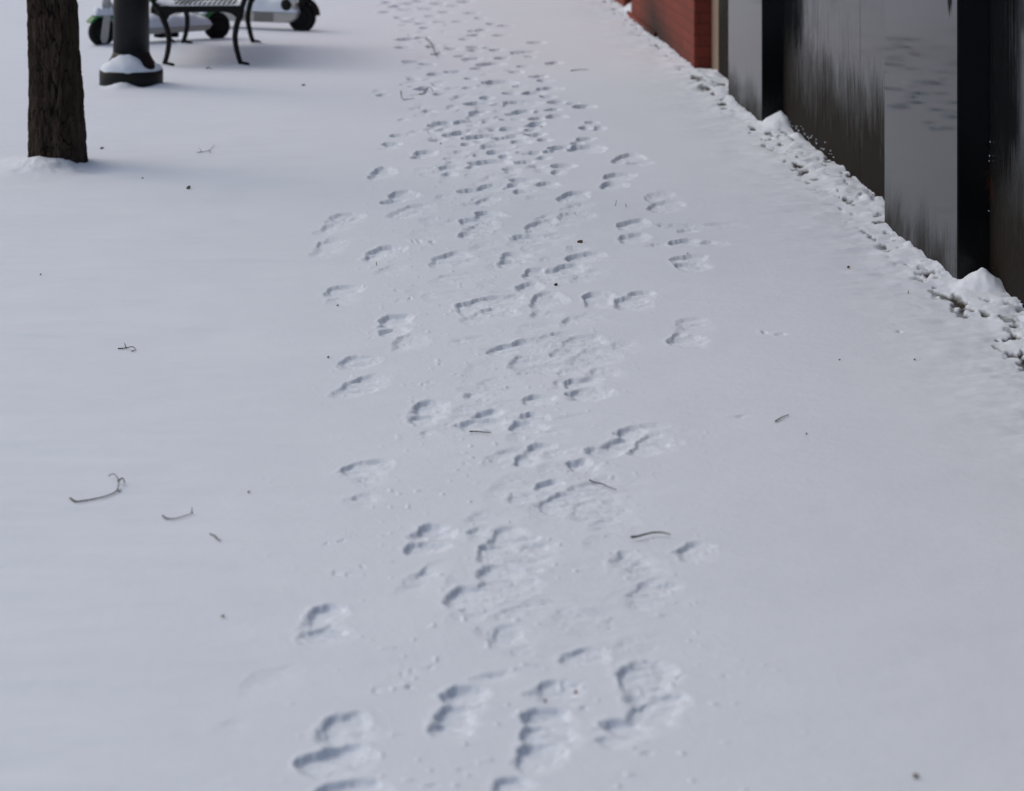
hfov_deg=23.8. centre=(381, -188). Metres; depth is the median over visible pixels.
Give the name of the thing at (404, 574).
snow ground
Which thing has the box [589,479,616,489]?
twig
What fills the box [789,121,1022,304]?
snow crumbs
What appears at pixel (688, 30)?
brick building
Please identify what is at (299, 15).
electric scooter
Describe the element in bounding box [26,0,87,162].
tree
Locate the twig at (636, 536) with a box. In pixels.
[631,531,670,537]
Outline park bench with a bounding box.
[150,0,260,65]
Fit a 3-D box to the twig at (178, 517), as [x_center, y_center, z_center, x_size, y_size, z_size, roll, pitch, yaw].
[-0.486,1.692,5.850,0.080,0.013,0.035,0,0,-28]
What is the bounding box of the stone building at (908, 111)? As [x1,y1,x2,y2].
[719,0,1023,307]
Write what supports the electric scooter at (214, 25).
on the snow ground
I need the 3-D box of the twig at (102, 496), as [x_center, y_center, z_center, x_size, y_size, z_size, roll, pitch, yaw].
[-0.697,1.688,6.057,0.086,0.017,0.236,0,0,20]
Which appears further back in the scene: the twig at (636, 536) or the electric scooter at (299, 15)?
the electric scooter at (299, 15)
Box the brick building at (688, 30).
[615,0,718,71]
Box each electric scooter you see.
[86,0,229,44]
[149,0,319,30]
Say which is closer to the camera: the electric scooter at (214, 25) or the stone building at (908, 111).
the stone building at (908, 111)
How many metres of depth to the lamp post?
15.04 m
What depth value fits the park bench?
16.28 m
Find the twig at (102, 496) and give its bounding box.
[69,474,124,501]
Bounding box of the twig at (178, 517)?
[162,509,192,518]
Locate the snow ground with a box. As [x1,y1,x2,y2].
[0,0,1023,790]
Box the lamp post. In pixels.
[99,0,162,86]

